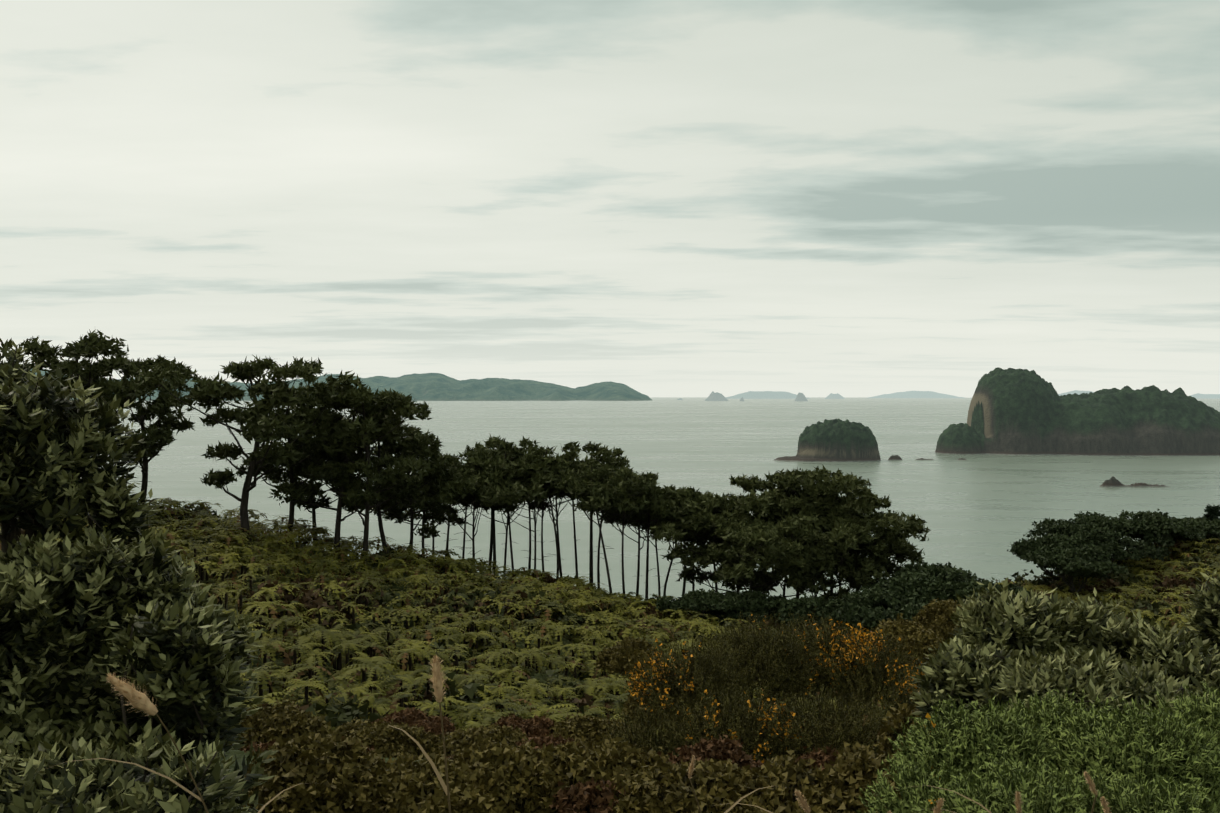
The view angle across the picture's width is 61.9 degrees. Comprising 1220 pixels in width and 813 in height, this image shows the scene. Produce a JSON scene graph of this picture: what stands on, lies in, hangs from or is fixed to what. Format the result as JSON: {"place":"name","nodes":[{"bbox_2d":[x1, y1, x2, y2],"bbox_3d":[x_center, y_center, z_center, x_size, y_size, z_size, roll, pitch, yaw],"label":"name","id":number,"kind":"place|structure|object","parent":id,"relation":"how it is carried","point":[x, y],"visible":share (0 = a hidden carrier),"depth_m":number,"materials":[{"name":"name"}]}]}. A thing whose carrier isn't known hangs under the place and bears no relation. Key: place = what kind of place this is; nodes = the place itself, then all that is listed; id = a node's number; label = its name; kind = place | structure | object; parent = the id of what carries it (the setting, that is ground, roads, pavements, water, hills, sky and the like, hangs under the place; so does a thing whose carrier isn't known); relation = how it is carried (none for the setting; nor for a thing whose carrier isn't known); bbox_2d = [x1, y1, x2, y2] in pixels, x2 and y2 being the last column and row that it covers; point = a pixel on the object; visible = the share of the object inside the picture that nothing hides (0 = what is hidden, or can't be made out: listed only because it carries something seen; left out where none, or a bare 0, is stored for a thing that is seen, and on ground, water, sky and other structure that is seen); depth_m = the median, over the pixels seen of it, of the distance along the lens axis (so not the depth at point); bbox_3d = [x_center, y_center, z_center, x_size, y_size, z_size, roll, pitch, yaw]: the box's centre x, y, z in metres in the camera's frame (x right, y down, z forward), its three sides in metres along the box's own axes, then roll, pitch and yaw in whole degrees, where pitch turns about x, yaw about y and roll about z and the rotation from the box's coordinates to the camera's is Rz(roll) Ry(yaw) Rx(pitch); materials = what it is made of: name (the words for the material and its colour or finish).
{"place":"outdoors","nodes":[
{"label":"outdoors","id":0,"kind":"place"},
{"bbox_2d":[0,0,1219,397],"label":"sky","id":1,"kind":"structure","parent":0,"point":[654,198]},
{"bbox_2d":[90,397,1219,600],"bbox_3d":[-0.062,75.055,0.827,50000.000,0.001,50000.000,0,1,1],"label":"sea","id":2,"kind":"structure","parent":0,"point":[978,513],"depth_m":963.84,"materials":[{"name":"liquid"}]},
{"bbox_2d":[30,369,651,400],"bbox_3d":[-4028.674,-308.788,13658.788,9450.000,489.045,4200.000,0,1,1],"label":"island","id":3,"kind":"structure","parent":2,"relation":"on","point":[431,387],"depth_m":12583.86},
{"bbox_2d":[705,391,727,400],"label":"islet","id":4,"kind":"object","parent":2,"relation":"in","point":[713,396],"visible":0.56,"depth_m":11548.82,"materials":[{"name":"grey stone"}]},
{"bbox_2d":[725,391,809,398],"bbox_3d":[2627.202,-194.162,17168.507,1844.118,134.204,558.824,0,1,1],"label":"island","id":5,"kind":"structure","parent":2,"relation":"on","point":[766,395],"depth_m":17033.65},
{"bbox_2d":[794,392,807,400],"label":"distant islet","id":6,"kind":"object","parent":2,"relation":"in","point":[800,397],"visible":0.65,"depth_m":11080.10,"materials":[{"name":"grey stone"}]},
{"bbox_2d":[774,418,880,461],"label":"island","id":7,"kind":"structure","parent":2,"relation":"in","point":[835,440],"depth_m":1137.43,"materials":[{"name":"green plant"}]},
{"bbox_2d":[825,393,844,398],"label":"island","id":8,"kind":"structure","parent":2,"relation":"on","point":[834,396],"depth_m":16944.08,"materials":[{"name":"grey stone"}]},
{"bbox_2d":[868,391,963,397],"bbox_3d":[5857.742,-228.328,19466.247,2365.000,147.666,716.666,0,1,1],"label":"distant island","id":9,"kind":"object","parent":2,"relation":"on","point":[919,394],"visible":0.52,"depth_m":19295.89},
{"bbox_2d":[888,455,966,459],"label":"sea rocks","id":10,"kind":"object","parent":2,"relation":"in","point":[894,457],"visible":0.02,"depth_m":1157.04,"materials":[{"name":"grey stone"}]},
{"bbox_2d":[1058,390,1093,395],"bbox_3d":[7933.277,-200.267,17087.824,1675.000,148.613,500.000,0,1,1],"label":"island","id":11,"kind":"structure","parent":2,"relation":"on","point":[1078,392],"depth_m":17008.52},
{"bbox_2d":[935,367,1219,455],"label":"island","id":12,"kind":"structure","parent":2,"relation":"on","point":[1012,411],"depth_m":1266.87,"materials":[{"name":"green plant"}]},
{"bbox_2d":[1099,476,1169,486],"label":"reef rocks","id":13,"kind":"object","parent":2,"relation":"in","point":[1112,481],"visible":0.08,"depth_m":822.37,"materials":[{"name":"grey stone"}]},
{"bbox_2d":[1190,393,1219,398],"bbox_3d":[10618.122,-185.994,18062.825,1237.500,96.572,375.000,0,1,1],"label":"island","id":14,"kind":"structure","parent":2,"relation":"on","point":[1205,396],"depth_m":17962.94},
{"bbox_2d":[127,523,1213,812],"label":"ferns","id":15,"kind":"object","parent":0,"point":[279,661],"depth_m":92.18,"materials":[{"name":"green plant"}]},
{"bbox_2d":[5,329,176,512],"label":"pine tree","id":16,"kind":"object","parent":15,"relation":"on","point":[90,347],"visible":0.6,"depth_m":113.92,"materials":[{"name":"green plant"}]},
{"bbox_2d":[59,355,203,498],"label":"pine tree","id":17,"kind":"object","parent":15,"relation":"on","point":[160,405],"visible":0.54,"depth_m":122.79,"materials":[{"name":"green plant"}]},
{"bbox_2d":[0,338,278,812],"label":"shrub","id":18,"kind":"object","parent":15,"relation":"on","point":[82,616],"visible":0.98,"depth_m":3.99,"materials":[{"name":"green plant"}]},
{"bbox_2d":[35,672,301,812],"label":"grass stalk","id":19,"kind":"object","parent":15,"relation":"on","point":[137,699],"depth_m":1.68,"materials":[{"name":"beige plant"}]},
{"bbox_2d":[128,355,368,551],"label":"pine tree","id":20,"kind":"object","parent":15,"relation":"on","point":[208,392],"visible":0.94,"depth_m":106.73,"materials":[{"name":"green plant"}]},
{"bbox_2d":[229,383,353,543],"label":"pine tree","id":21,"kind":"object","parent":15,"relation":"on","point":[278,470],"visible":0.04,"depth_m":118.95,"materials":[{"name":"green plant"}]},
{"bbox_2d":[262,415,362,539],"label":"pine tree","id":22,"kind":"object","parent":15,"relation":"on","point":[324,501],"visible":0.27,"depth_m":125.44,"materials":[{"name":"green plant"}]},
{"bbox_2d":[267,386,416,562],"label":"pine tree","id":23,"kind":"object","parent":15,"relation":"on","point":[298,492],"visible":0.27,"depth_m":117.06,"materials":[{"name":"green plant"}]},
{"bbox_2d":[294,386,434,564],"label":"pine tree","id":24,"kind":"object","parent":15,"relation":"on","point":[359,426],"visible":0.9,"depth_m":115.46,"materials":[{"name":"green plant"}]},
{"bbox_2d":[317,400,442,556],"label":"pine tree","id":25,"kind":"object","parent":15,"relation":"on","point":[414,440],"visible":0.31,"depth_m":123.66,"materials":[{"name":"green plant"}]},
{"bbox_2d":[364,425,464,551],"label":"pine tree","id":26,"kind":"object","parent":15,"relation":"on","point":[440,463],"visible":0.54,"depth_m":128.13,"materials":[{"name":"green plant"}]},
{"bbox_2d":[389,656,450,812],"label":"grass stalk","id":27,"kind":"object","parent":15,"relation":"on","point":[437,683],"depth_m":1.85,"materials":[{"name":"plant"}]},
{"bbox_2d":[376,450,467,553],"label":"pine tree","id":28,"kind":"object","parent":15,"relation":"on","point":[439,516],"visible":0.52,"depth_m":131.71,"materials":[{"name":"green plant"}]},
{"bbox_2d":[397,459,473,554],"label":"pine tree","id":29,"kind":"object","parent":15,"relation":"on","point":[407,502],"depth_m":143.61,"materials":[{"name":"green plant"}]},
{"bbox_2d":[399,452,473,555],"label":"pine tree","id":30,"kind":"object","parent":15,"relation":"on","point":[448,540],"visible":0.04,"depth_m":151.11,"materials":[{"name":"green plant"}]},
{"bbox_2d":[445,450,475,557],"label":"pine tree","id":31,"kind":"object","parent":15,"relation":"on","point":[465,454],"visible":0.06,"depth_m":145.26,"materials":[{"name":"green plant"}]},
{"bbox_2d":[419,453,510,562],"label":"pine tree","id":32,"kind":"object","parent":15,"relation":"on","point":[461,482],"visible":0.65,"depth_m":131.20,"materials":[{"name":"green plant"}]},
{"bbox_2d":[465,435,516,569],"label":"pine tree","id":33,"kind":"object","parent":15,"relation":"on","point":[478,446],"visible":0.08,"depth_m":148.70,"materials":[{"name":"green plant"}]},
{"bbox_2d":[464,437,530,570],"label":"pine tree","id":34,"kind":"object","parent":15,"relation":"on","point":[488,443],"visible":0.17,"depth_m":143.29,"materials":[{"name":"green plant"}]},
{"bbox_2d":[454,441,557,574],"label":"pine tree","id":35,"kind":"object","parent":15,"relation":"on","point":[506,448],"visible":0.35,"depth_m":139.51,"materials":[{"name":"green plant"}]},
{"bbox_2d":[452,456,570,576],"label":"pine tree","id":36,"kind":"object","parent":15,"relation":"on","point":[465,499],"depth_m":141.00,"materials":[{"name":"green plant"}]},
{"bbox_2d":[510,436,539,571],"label":"pine tree","id":37,"kind":"object","parent":15,"relation":"on","point":[524,441],"visible":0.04,"depth_m":149.84,"materials":[{"name":"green plant"}]},
{"bbox_2d":[470,449,580,568],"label":"pine tree","id":38,"kind":"object","parent":15,"relation":"on","point":[497,494],"visible":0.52,"depth_m":133.12,"materials":[{"name":"green plant"}]},
{"bbox_2d":[491,452,573,571],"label":"pine tree","id":39,"kind":"object","parent":15,"relation":"on","point":[518,485],"visible":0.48,"depth_m":132.50,"materials":[{"name":"green plant"}]},
{"bbox_2d":[527,452,570,575],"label":"pine tree","id":40,"kind":"object","parent":15,"relation":"on","point":[560,566],"visible":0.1,"depth_m":149.40,"materials":[{"name":"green plant"}]},
{"bbox_2d":[513,445,599,578],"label":"pine tree","id":41,"kind":"object","parent":15,"relation":"on","point":[569,455],"visible":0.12,"depth_m":138.83,"materials":[{"name":"green plant"}]},
{"bbox_2d":[240,707,882,812],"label":"dead bracken","id":42,"kind":"object","parent":15,"relation":"on","point":[583,797],"visible":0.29,"depth_m":7.02,"materials":[{"name":"brown plant"}]},
{"bbox_2d":[526,441,617,585],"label":"pine tree","id":43,"kind":"object","parent":15,"relation":"on","point":[571,446],"visible":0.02,"depth_m":146.85,"materials":[{"name":"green plant"}]},
{"bbox_2d":[554,455,633,593],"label":"pine tree","id":44,"kind":"object","parent":15,"relation":"on","point":[576,483],"visible":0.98,"depth_m":130.03,"materials":[{"name":"green plant"}]},
{"bbox_2d":[549,440,648,582],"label":"pine tree","id":45,"kind":"object","parent":15,"relation":"on","point":[606,456],"visible":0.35,"depth_m":138.85,"materials":[{"name":"green plant"}]},
{"bbox_2d":[225,598,976,812],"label":"dark scrub","id":46,"kind":"object","parent":15,"relation":"on","point":[492,768],"visible":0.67,"depth_m":6.09,"materials":[{"name":"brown plant"}]},
{"bbox_2d":[0,498,1219,758],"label":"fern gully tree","id":47,"kind":"object","parent":15,"relation":"on","point":[400,668],"visible":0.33,"depth_m":90.73,"materials":[{"name":"green plant"}]},
{"bbox_2d":[0,505,1219,761],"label":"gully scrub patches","id":48,"kind":"object","parent":15,"relation":"on","point":[350,711],"visible":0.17,"depth_m":97.54,"materials":[{"name":"green plant"}]},
{"bbox_2d":[597,446,629,587],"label":"pine tree","id":49,"kind":"object","parent":15,"relation":"on","point":[616,452],"depth_m":152.44,"materials":[{"name":"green plant"}]},
{"bbox_2d":[570,467,664,598],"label":"pine tree","id":50,"kind":"object","parent":15,"relation":"on","point":[640,493],"visible":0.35,"depth_m":133.90,"materials":[{"name":"green plant"}]},
{"bbox_2d":[598,506,654,599],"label":"pine tree","id":51,"kind":"object","parent":15,"relation":"on","point":[638,569],"depth_m":155.82,"materials":[{"name":"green plant"}]},
{"bbox_2d":[602,479,674,595],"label":"pine tree","id":52,"kind":"object","parent":15,"relation":"on","point":[638,526],"visible":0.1,"depth_m":150.94,"materials":[{"name":"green plant"}]},
{"bbox_2d":[606,471,702,598],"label":"pine tree","id":53,"kind":"object","parent":15,"relation":"on","point":[663,511],"visible":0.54,"depth_m":139.18,"materials":[{"name":"green plant"}]},
{"bbox_2d":[631,488,698,595],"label":"pine tree","id":54,"kind":"object","parent":15,"relation":"on","point":[653,524],"visible":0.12,"depth_m":145.81,"materials":[{"name":"green plant"}]},
{"bbox_2d":[640,499,719,595],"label":"pine tree","id":55,"kind":"object","parent":15,"relation":"on","point":[683,540],"visible":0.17,"depth_m":139.37,"materials":[{"name":"green plant"}]},
{"bbox_2d":[658,486,745,589],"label":"pine tree","id":56,"kind":"object","parent":15,"relation":"on","point":[690,508],"visible":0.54,"depth_m":135.30,"materials":[{"name":"green plant"}]},
{"bbox_2d":[652,588,755,625],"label":"shrub","id":57,"kind":"object","parent":15,"relation":"on","point":[702,600],"visible":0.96,"depth_m":118.66,"materials":[{"name":"green plant"}]},
{"bbox_2d":[649,510,779,593],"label":"pine tree","id":58,"kind":"object","parent":15,"relation":"on","point":[702,561],"visible":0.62,"depth_m":130.80,"materials":[{"name":"green plant"}]},
{"bbox_2d":[687,755,785,812],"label":"thin grass","id":59,"kind":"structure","parent":15,"relation":"on","point":[691,768],"depth_m":2.05,"materials":[{"name":"plant"}]},
{"bbox_2d":[676,491,797,593],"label":"pine tree","id":60,"kind":"object","parent":15,"relation":"on","point":[689,575],"visible":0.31,"depth_m":136.48,"materials":[{"name":"green plant"}]},
{"bbox_2d":[712,589,794,625],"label":"shrub","id":61,"kind":"object","parent":15,"relation":"on","point":[755,606],"visible":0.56,"depth_m":119.12,"materials":[{"name":"green plant"}]},
{"bbox_2d":[713,788,810,812],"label":"thin grass","id":62,"kind":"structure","parent":15,"relation":"on","point":[804,804],"depth_m":1.60,"materials":[{"name":"plant"}]},
{"bbox_2d":[709,519,818,597],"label":"pine tree","id":63,"kind":"object","parent":15,"relation":"on","point":[740,562],"visible":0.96,"depth_m":123.24,"materials":[{"name":"green plant"}]},
{"bbox_2d":[600,609,928,762],"bbox_3d":[1.658,2.546,8.822,3.368,1.326,2.575,-1,1,-41],"label":"flowering shrub","id":64,"kind":"object","parent":15,"relation":"on","point":[800,664],"visible":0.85,"depth_m":8.83,"materials":[{"name":"plant"}]},
{"bbox_2d":[689,469,842,568],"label":"pine tree","id":65,"kind":"object","parent":15,"relation":"on","point":[753,485],"visible":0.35,"depth_m":138.94,"materials":[{"name":"green plant"}]},
{"bbox_2d":[747,511,839,597],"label":"pine tree","id":66,"kind":"object","parent":15,"relation":"on","point":[796,526],"visible":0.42,"depth_m":125.33,"materials":[{"name":"green plant"}]},
{"bbox_2d":[747,593,859,638],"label":"shrub","id":67,"kind":"object","parent":15,"relation":"on","point":[804,605],"visible":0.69,"depth_m":116.37,"materials":[{"name":"green plant"}]},
{"bbox_2d":[779,507,827,597],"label":"pine tree","id":68,"kind":"object","parent":15,"relation":"on","point":[814,581],"depth_m":149.83,"materials":[{"name":"green plant"}]},
{"bbox_2d":[767,466,869,597],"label":"pine tree","id":69,"kind":"object","parent":15,"relation":"on","point":[839,483],"visible":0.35,"depth_m":134.15,"materials":[{"name":"green plant"}]},
{"bbox_2d":[785,517,891,600],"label":"pine tree","id":70,"kind":"object","parent":15,"relation":"on","point":[856,580],"visible":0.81,"depth_m":126.68,"materials":[{"name":"green plant"}]},
{"bbox_2d":[772,472,906,599],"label":"pine tree","id":71,"kind":"object","parent":15,"relation":"on","point":[785,503],"visible":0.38,"depth_m":133.37,"materials":[{"name":"green plant"}]},
{"bbox_2d":[817,492,908,592],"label":"pine tree","id":72,"kind":"object","parent":15,"relation":"on","point":[876,501],"visible":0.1,"depth_m":137.59,"materials":[{"name":"green plant"}]},
{"bbox_2d":[815,581,929,639],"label":"shrub","id":73,"kind":"object","parent":15,"relation":"on","point":[855,608],"visible":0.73,"depth_m":110.46,"materials":[{"name":"green plant"}]},
{"bbox_2d":[819,508,930,584],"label":"pine tree","id":74,"kind":"object","parent":15,"relation":"on","point":[883,524],"visible":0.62,"depth_m":132.42,"materials":[{"name":"green plant"}]},
{"bbox_2d":[868,567,961,609],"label":"shrub","id":75,"kind":"object","parent":15,"relation":"on","point":[900,582],"visible":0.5,"depth_m":114.97,"materials":[{"name":"green plant"}]},
{"bbox_2d":[933,798,944,812],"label":"thin grass","id":76,"kind":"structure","parent":15,"relation":"on","point":[939,806],"depth_m":1.54,"materials":[{"name":"brown plant"}]},
{"bbox_2d":[899,577,1022,606],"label":"shrub","id":77,"kind":"object","parent":15,"relation":"on","point":[961,589],"visible":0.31,"depth_m":114.68,"materials":[{"name":"green plant"}]},
{"bbox_2d":[888,560,1034,640],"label":"shrub","id":78,"kind":"object","parent":15,"relation":"on","point":[947,572],"visible":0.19,"depth_m":124.50,"materials":[{"name":"green plant"}]},
{"bbox_2d":[911,785,1021,812],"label":"thin grass","id":79,"kind":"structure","parent":15,"relation":"on","point":[1018,802],"depth_m":1.84,"materials":[{"name":"plant"}]},
{"bbox_2d":[856,681,1219,812],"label":"shrubs","id":80,"kind":"object","parent":15,"relation":"on","point":[1045,756],"visible":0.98,"depth_m":2.90,"materials":[{"name":"green plant"}]},
{"bbox_2d":[909,569,1219,732],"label":"shrub","id":81,"kind":"object","parent":15,"relation":"on","point":[1004,647],"visible":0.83,"depth_m":4.79,"materials":[{"name":"green plant"}]},
{"bbox_2d":[1021,546,1128,600],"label":"coastal tree","id":82,"kind":"object","parent":15,"relation":"on","point":[1072,563],"visible":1,"depth_m":137.52,"materials":[{"name":"green plant"}]},
{"bbox_2d":[1007,531,1143,581],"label":"coastal tree","id":83,"kind":"object","parent":15,"relation":"on","point":[1099,552],"visible":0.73,"depth_m":147.37,"materials":[{"name":"green plant"}]},
{"bbox_2d":[1084,772,1097,812],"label":"thin grass","id":84,"kind":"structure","parent":15,"relation":"on","point":[1092,786],"depth_m":1.87,"materials":[{"name":"beige plant"}]},
{"bbox_2d":[1023,511,1170,563],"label":"coastal tree","id":85,"kind":"object","parent":15,"relation":"on","point":[1092,527],"visible":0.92,"depth_m":151.67,"materials":[{"name":"green plant"}]},
{"bbox_2d":[1100,796,1110,812],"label":"thin grass","id":86,"kind":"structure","parent":15,"relation":"on","point":[1104,804],"depth_m":1.96,"materials":[{"name":"brown plant"}]},
{"bbox_2d":[1071,509,1199,550],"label":"coastal tree","id":87,"kind":"object","parent":15,"relation":"on","point":[1156,527],"visible":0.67,"depth_m":154.82,"materials":[{"name":"green plant"}]},
{"bbox_2d":[1131,519,1219,541],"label":"coastal tree","id":88,"kind":"object","parent":15,"relation":"on","point":[1205,527],"visible":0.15,"depth_m":161.12,"materials":[{"name":"green plant"}]},
{"bbox_2d":[1177,516,1219,529],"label":"coastal tree","id":89,"kind":"object","parent":15,"relation":"on","point":[1200,519],"visible":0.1,"depth_m":174.03,"materials":[{"name":"green plant"}]},
{"bbox_2d":[1201,503,1219,520],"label":"young pine","id":90,"kind":"object","parent":15,"relation":"on","point":[1212,512],"visible":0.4,"depth_m":174.51,"materials":[{"name":"green plant"}]}
]}

